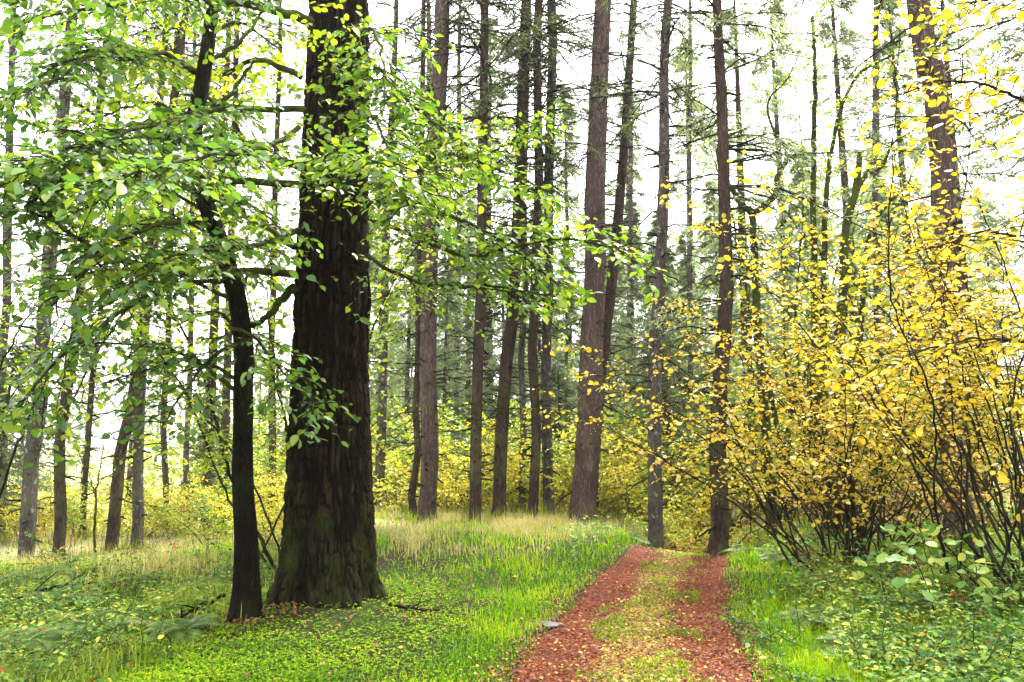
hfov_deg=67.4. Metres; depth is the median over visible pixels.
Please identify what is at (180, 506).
bush
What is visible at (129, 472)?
conifer tree
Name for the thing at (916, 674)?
undergrowth
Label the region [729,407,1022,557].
thicket
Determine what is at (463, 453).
bush
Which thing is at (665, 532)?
bush
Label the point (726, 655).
leaf litter
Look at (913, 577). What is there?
bush
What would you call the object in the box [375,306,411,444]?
conifer tree
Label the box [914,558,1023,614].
bramble
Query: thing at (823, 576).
fern
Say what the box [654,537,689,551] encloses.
withered plant
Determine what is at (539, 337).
conifer tree
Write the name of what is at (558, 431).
bush
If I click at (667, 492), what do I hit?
bush
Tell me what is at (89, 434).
conifer tree
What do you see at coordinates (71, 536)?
dry weed
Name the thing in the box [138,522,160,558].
dry weed
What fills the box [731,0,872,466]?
conifer tree
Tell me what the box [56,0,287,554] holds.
conifer tree
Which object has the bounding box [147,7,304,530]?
conifer tree
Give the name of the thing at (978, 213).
conifer tree
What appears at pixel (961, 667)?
fern
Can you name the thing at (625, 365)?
conifer tree
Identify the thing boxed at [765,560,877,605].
bramble
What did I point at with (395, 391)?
bush
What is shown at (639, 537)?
fern
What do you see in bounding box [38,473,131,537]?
bush
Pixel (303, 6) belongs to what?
sky
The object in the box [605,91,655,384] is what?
conifer tree
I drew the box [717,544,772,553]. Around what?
fern
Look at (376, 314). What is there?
understory tree
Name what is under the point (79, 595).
fern
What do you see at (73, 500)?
bush
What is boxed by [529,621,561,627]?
stone
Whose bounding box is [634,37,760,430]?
conifer tree
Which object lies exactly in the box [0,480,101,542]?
bush
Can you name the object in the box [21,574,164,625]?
bramble
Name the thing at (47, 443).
conifer tree
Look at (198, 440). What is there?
conifer tree
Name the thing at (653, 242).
conifer tree
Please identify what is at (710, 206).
conifer tree
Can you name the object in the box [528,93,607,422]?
conifer tree
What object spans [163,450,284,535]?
bush
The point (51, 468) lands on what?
bush
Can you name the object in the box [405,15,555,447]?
conifer tree
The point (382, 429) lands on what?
conifer tree
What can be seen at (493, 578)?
dry weed
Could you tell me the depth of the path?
7.20 m
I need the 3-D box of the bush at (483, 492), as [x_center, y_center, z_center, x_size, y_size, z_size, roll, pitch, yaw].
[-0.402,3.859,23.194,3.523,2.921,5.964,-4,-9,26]
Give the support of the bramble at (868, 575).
on the ground at (370, 604)
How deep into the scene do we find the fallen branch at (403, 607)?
7.25 m
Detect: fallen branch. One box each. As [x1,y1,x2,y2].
[17,569,120,600]
[389,590,451,612]
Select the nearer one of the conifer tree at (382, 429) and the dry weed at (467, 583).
the dry weed at (467, 583)
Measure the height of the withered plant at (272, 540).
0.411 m
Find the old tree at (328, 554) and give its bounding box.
[0,0,667,608]
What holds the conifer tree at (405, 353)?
on the ground at (370, 604)
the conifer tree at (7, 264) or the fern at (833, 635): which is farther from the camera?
the conifer tree at (7, 264)
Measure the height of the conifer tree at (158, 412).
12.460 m
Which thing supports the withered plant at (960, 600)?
on the ground at (370, 604)
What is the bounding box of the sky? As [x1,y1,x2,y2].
[0,0,1023,448]
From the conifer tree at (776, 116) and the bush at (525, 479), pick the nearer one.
the bush at (525, 479)
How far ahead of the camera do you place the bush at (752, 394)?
18.01 m
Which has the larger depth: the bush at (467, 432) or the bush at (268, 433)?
the bush at (268, 433)
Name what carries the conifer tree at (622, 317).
on the ground at (370, 604)
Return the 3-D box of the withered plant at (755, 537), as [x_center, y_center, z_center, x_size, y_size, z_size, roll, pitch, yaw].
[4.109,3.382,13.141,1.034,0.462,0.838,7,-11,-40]
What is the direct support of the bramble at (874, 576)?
on the ground at (370, 604)
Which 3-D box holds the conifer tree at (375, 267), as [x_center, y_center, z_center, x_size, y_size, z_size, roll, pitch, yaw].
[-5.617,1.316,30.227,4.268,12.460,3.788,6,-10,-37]
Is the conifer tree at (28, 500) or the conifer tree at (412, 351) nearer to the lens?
the conifer tree at (28, 500)
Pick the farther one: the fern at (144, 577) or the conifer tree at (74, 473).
the conifer tree at (74, 473)
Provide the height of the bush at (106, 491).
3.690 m
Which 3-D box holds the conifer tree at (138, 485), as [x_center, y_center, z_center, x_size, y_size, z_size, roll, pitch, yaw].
[-8.425,-4.899,18.202,4.228,20.033,4.310,0,-8,0]
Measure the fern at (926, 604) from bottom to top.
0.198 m
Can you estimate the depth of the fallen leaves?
6.43 m
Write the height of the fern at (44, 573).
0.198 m
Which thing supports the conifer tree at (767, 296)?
on the ground at (370, 604)
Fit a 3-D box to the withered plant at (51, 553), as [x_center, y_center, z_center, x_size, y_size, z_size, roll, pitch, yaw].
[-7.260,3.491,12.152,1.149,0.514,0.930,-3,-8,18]
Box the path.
[512,521,754,681]
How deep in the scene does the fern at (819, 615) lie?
7.04 m
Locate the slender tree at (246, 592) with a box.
[0,0,364,624]
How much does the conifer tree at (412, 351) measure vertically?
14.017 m
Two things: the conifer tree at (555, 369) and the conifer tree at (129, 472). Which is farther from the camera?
the conifer tree at (129, 472)
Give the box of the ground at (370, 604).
[0,446,1023,681]
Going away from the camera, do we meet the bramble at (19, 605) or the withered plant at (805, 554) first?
the bramble at (19, 605)
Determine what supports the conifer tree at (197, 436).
on the ground at (370, 604)
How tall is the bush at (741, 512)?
3.635 m
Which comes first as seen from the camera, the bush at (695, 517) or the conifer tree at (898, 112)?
the bush at (695, 517)
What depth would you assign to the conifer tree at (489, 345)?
31.19 m
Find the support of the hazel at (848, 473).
on the ground at (370, 604)
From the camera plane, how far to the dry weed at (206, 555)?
9.33 m
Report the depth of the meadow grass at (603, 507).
21.76 m
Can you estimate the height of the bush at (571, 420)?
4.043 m
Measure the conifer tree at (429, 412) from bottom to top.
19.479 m
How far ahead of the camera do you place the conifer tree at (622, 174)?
19.70 m
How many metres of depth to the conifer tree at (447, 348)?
29.05 m
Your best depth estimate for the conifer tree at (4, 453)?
18.89 m
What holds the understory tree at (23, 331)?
on the ground at (370, 604)
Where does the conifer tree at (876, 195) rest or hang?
on the ground at (370, 604)
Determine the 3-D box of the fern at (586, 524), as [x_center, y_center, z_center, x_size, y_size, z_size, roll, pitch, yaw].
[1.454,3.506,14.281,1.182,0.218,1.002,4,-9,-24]
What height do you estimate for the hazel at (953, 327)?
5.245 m
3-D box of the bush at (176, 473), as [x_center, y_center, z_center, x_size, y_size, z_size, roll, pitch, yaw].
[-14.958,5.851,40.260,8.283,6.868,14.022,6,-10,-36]
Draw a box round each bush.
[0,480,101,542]
[7,472,106,530]
[8,447,84,495]
[17,474,128,529]
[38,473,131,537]
[78,477,206,540]
[81,471,179,533]
[82,447,171,497]
[103,404,288,502]
[105,388,409,514]
[121,468,265,536]
[126,393,285,507]
[145,475,280,545]
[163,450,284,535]
[168,450,284,541]
[189,389,411,500]
[229,389,529,483]
[256,425,461,498]
[280,412,468,507]
[370,378,530,499]
[371,397,541,506]
[371,407,516,514]
[372,421,541,513]
[388,398,575,508]
[399,420,542,506]
[411,423,511,504]
[438,405,646,509]
[440,352,740,447]
[443,402,613,503]
[448,410,642,506]
[458,394,709,502]
[489,418,679,510]
[516,371,672,444]
[544,426,747,521]
[554,406,694,508]
[569,340,932,506]
[599,457,765,552]
[601,375,800,516]
[605,393,851,533]
[611,422,774,529]
[620,504,692,549]
[663,516,744,554]
[689,376,930,510]
[732,322,1011,501]
[760,355,1023,514]
[852,519,1023,624]
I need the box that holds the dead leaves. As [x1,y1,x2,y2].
[0,500,1021,675]
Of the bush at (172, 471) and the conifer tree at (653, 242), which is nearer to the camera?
the conifer tree at (653, 242)
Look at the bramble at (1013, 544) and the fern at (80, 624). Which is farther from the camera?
the bramble at (1013, 544)
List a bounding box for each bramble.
[0,573,105,634]
[1,597,150,681]
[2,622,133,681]
[13,529,117,584]
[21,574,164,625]
[49,546,208,605]
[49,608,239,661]
[132,536,270,594]
[705,587,882,665]
[745,583,977,681]
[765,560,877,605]
[798,566,938,640]
[820,535,955,591]
[826,616,1023,681]
[855,612,1023,681]
[859,566,1002,643]
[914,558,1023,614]
[950,540,1022,584]
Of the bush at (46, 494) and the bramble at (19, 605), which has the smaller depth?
the bramble at (19, 605)
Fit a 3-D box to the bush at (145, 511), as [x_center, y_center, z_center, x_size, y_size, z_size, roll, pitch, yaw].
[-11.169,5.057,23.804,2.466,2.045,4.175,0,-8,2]
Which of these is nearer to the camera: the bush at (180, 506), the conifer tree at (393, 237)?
the bush at (180, 506)
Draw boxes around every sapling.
[85,443,104,557]
[853,549,892,603]
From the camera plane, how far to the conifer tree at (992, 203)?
22.78 m
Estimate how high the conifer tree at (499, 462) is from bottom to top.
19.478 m
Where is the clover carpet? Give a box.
[0,525,1021,681]
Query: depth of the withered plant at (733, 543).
12.74 m
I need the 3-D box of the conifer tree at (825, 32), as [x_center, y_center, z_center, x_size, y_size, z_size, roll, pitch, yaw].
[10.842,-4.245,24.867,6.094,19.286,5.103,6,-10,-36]
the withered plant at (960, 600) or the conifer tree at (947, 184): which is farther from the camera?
the conifer tree at (947, 184)
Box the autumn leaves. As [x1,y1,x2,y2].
[0,514,1023,681]
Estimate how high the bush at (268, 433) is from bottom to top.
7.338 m
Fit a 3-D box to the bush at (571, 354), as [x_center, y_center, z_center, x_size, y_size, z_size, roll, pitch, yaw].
[4.092,4.277,36.747,16.516,7.885,10.796,-1,-8,9]
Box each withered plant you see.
[16,546,99,568]
[113,536,189,564]
[261,527,282,550]
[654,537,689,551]
[676,539,706,552]
[701,535,752,554]
[737,523,780,546]
[759,534,847,571]
[888,554,1011,597]
[901,577,1018,619]
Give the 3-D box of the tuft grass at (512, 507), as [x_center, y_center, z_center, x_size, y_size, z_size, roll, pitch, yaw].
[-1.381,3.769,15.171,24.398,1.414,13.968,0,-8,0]
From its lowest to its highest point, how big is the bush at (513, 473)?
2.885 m
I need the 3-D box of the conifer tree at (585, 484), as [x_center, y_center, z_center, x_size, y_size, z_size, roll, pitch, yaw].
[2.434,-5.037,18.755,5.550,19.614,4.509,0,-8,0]
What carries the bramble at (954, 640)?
on the ground at (370, 604)
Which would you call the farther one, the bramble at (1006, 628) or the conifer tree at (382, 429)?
the conifer tree at (382, 429)
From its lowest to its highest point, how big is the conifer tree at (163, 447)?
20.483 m
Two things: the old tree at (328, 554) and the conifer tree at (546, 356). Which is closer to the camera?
the old tree at (328, 554)
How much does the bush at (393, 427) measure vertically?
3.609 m
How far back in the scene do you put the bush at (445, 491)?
18.98 m
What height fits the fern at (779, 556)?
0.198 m
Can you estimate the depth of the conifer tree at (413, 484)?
18.29 m
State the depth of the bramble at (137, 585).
8.62 m
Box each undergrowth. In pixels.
[0,537,280,681]
[568,501,1023,681]
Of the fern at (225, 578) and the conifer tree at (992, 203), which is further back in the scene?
the conifer tree at (992, 203)
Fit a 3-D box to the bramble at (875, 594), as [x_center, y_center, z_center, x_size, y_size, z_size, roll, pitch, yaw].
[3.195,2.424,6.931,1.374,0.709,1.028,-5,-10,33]
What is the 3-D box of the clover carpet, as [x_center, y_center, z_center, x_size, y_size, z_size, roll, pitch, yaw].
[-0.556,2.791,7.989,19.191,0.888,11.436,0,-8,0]
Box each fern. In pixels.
[0,565,75,587]
[0,628,88,664]
[16,586,113,616]
[21,610,153,646]
[91,572,172,588]
[142,614,223,647]
[170,572,232,589]
[560,523,614,533]
[608,532,650,543]
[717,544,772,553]
[754,551,820,567]
[772,605,852,634]
[800,568,879,590]
[810,629,904,660]
[878,594,974,619]
[899,648,1023,681]
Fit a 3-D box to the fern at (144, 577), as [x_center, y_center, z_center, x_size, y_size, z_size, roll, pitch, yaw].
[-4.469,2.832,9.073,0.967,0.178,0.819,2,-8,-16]
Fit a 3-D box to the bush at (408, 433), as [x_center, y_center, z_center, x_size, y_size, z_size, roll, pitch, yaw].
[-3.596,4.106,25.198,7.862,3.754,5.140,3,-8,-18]
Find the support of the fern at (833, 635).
on the ground at (370, 604)
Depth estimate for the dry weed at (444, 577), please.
8.27 m
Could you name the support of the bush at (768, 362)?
on the ground at (370, 604)
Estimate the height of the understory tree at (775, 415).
10.696 m
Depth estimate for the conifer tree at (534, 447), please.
18.35 m
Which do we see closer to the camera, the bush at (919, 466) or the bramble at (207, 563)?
the bramble at (207, 563)
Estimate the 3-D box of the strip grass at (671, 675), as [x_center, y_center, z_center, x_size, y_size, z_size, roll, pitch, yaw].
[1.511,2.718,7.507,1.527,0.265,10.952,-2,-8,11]
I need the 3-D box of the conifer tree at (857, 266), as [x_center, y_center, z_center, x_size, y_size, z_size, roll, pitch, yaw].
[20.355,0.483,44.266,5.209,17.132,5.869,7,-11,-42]
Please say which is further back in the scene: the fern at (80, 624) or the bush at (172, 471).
the bush at (172, 471)
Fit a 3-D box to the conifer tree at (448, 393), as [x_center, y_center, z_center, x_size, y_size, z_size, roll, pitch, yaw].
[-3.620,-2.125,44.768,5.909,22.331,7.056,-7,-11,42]
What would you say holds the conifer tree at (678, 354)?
on the ground at (370, 604)
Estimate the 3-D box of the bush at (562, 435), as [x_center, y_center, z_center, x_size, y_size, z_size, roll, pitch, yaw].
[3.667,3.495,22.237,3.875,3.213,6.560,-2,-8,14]
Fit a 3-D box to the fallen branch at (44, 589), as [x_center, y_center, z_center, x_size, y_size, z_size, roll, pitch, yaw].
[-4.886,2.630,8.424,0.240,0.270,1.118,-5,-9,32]
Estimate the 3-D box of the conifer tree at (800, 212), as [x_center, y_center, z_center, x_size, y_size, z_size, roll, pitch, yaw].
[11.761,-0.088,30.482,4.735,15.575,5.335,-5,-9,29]
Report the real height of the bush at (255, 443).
8.038 m
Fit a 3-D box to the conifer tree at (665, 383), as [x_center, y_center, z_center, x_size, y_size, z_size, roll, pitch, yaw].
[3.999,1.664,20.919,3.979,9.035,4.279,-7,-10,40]
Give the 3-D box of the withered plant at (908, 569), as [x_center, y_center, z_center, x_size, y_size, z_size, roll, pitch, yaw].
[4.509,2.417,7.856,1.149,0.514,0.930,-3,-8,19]
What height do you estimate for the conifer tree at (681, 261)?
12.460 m
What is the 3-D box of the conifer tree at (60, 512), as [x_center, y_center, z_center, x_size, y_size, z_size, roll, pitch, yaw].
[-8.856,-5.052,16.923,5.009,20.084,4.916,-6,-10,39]
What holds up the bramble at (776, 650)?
on the ground at (370, 604)
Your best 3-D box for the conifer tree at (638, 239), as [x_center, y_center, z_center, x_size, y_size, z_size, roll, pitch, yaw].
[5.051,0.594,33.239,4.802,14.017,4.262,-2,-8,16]
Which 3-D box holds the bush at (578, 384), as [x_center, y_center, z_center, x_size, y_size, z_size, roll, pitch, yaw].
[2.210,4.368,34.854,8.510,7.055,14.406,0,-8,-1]
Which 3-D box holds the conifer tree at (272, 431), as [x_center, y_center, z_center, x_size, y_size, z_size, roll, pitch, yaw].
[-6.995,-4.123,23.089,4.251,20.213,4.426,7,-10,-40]
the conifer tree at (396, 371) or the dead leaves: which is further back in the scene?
the conifer tree at (396, 371)
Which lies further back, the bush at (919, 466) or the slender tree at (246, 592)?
the bush at (919, 466)
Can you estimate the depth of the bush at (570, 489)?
19.61 m
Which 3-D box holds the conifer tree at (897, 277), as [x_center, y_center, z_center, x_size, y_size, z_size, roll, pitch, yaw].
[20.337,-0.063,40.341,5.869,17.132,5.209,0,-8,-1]
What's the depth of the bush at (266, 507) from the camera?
14.44 m
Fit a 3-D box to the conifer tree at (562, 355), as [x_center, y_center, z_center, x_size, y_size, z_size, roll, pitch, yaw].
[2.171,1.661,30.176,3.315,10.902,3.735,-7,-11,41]
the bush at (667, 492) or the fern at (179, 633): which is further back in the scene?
the bush at (667, 492)
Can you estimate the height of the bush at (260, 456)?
6.746 m
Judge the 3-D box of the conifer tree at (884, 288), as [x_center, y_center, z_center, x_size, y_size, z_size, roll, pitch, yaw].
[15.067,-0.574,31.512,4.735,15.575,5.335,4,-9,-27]
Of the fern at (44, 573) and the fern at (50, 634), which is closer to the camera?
the fern at (50, 634)
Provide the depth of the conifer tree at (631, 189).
33.12 m
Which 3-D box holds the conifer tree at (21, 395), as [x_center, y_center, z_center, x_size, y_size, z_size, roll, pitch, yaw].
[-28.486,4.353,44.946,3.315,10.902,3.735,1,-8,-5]
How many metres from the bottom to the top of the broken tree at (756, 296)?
9.500 m
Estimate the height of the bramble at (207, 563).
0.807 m
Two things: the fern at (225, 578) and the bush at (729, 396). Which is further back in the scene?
the bush at (729, 396)
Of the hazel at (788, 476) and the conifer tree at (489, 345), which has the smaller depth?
the hazel at (788, 476)
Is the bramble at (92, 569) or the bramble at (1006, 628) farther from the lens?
the bramble at (92, 569)
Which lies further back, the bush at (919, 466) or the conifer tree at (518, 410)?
the conifer tree at (518, 410)
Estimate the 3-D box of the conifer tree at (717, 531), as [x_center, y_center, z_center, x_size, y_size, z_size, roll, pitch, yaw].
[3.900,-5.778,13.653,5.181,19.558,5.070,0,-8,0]
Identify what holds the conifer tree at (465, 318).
on the ground at (370, 604)
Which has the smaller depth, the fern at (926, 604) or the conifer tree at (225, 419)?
the fern at (926, 604)
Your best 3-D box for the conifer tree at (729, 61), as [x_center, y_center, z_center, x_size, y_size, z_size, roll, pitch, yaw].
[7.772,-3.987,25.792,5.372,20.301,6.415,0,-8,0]
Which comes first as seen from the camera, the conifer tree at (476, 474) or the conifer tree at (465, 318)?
the conifer tree at (476, 474)
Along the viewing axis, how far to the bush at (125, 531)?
19.21 m
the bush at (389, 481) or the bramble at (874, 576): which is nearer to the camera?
the bramble at (874, 576)
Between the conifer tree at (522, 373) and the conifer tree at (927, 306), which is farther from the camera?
the conifer tree at (927, 306)
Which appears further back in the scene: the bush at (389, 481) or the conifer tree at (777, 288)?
the conifer tree at (777, 288)
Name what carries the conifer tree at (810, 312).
on the ground at (370, 604)
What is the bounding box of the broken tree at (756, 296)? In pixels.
[697,37,822,539]
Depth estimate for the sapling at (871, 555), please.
7.38 m
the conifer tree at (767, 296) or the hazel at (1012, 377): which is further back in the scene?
the conifer tree at (767, 296)
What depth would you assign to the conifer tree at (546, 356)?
18.91 m
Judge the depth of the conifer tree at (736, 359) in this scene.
38.01 m
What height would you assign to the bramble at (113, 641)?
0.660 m
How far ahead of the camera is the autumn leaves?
6.43 m
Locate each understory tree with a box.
[0,0,526,571]
[0,78,246,497]
[669,24,993,522]
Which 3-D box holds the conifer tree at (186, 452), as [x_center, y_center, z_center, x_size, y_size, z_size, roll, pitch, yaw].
[-8.950,-4.374,21.829,4.536,20.063,5.662,-5,-10,34]
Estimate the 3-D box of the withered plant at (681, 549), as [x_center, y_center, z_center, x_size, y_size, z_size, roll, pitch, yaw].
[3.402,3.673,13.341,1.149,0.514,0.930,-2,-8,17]
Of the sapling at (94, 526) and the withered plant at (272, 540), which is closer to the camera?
the withered plant at (272, 540)
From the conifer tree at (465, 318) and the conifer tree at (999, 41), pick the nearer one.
the conifer tree at (999, 41)
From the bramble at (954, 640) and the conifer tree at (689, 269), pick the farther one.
the conifer tree at (689, 269)
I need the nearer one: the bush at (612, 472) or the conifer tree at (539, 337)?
the bush at (612, 472)
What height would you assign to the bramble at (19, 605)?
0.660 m
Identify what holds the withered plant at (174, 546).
on the ground at (370, 604)
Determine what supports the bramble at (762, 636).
on the ground at (370, 604)
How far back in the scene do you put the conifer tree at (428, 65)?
29.48 m
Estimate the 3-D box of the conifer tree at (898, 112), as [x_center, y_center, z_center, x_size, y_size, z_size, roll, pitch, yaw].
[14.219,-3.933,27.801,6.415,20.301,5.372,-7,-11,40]
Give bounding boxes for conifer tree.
[0,0,160,560]
[0,0,177,534]
[0,0,194,557]
[0,5,93,533]
[0,337,78,547]
[7,323,51,498]
[38,377,78,507]
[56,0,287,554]
[66,332,108,493]
[67,0,246,533]
[73,4,261,550]
[92,212,178,509]
[103,7,297,531]
[144,336,181,485]
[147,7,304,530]
[152,402,231,532]
[173,370,217,509]
[177,7,307,533]
[214,0,307,520]
[253,334,267,483]
[301,0,506,510]
[368,222,406,495]
[369,0,491,459]
[369,0,515,518]
[369,0,560,524]
[369,144,414,460]
[370,207,448,505]
[371,0,608,523]
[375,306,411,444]
[399,0,532,492]
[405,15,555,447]
[405,306,415,441]
[411,125,467,428]
[411,242,472,508]
[438,194,508,456]
[440,0,655,517]
[442,0,594,512]
[442,0,606,517]
[461,0,623,518]
[466,220,537,504]
[493,319,529,437]
[503,0,732,522]
[509,206,572,440]
[526,358,609,509]
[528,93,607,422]
[529,250,582,459]
[533,0,695,512]
[537,0,807,549]
[576,29,685,432]
[579,222,647,505]
[601,247,737,524]
[603,199,650,437]
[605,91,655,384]
[606,311,646,437]
[624,209,705,505]
[629,0,737,474]
[631,0,915,556]
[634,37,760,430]
[667,227,712,495]
[668,306,700,493]
[669,0,828,517]
[681,178,755,491]
[706,290,744,491]
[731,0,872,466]
[738,255,782,452]
[759,150,869,487]
[764,220,802,397]
[773,0,1023,546]
[774,0,929,454]
[782,240,834,401]
[806,0,980,470]
[831,0,1023,494]
[836,208,884,368]
[847,146,939,500]
[868,185,936,485]
[880,0,1023,501]
[907,204,1004,498]
[914,0,1023,502]
[967,199,1023,495]
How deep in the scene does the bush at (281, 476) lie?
21.39 m
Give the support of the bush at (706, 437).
on the ground at (370, 604)
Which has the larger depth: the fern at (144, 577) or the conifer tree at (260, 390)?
the conifer tree at (260, 390)
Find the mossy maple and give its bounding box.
[773,3,930,537]
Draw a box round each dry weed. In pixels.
[66,523,81,566]
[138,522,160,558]
[192,540,216,573]
[443,568,458,594]
[460,558,473,603]
[480,566,500,593]
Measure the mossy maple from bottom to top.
10.004 m
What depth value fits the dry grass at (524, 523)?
12.98 m
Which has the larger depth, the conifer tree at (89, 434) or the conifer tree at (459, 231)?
the conifer tree at (459, 231)
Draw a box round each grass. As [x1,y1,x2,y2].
[0,496,1011,588]
[0,500,665,594]
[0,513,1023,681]
[6,476,1023,536]
[570,548,715,681]
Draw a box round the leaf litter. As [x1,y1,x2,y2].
[462,542,796,681]
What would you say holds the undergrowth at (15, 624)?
on the ground at (370, 604)
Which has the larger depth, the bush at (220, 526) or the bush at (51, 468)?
the bush at (51, 468)
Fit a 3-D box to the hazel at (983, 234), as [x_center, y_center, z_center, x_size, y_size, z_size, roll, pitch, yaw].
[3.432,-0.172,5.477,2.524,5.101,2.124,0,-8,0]
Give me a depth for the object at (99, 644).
5.76 m
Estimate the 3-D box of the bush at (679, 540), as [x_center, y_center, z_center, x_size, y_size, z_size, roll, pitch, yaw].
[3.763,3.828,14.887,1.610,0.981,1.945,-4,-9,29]
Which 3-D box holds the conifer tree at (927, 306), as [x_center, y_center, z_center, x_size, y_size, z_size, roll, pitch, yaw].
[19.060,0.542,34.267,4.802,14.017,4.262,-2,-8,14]
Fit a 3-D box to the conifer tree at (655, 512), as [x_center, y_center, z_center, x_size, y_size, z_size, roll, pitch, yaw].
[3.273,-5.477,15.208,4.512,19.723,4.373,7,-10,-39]
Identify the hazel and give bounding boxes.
[524,248,1023,572]
[655,0,1023,603]
[694,406,861,531]
[817,0,1023,421]
[846,214,1023,528]
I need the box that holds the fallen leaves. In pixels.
[22,535,987,681]

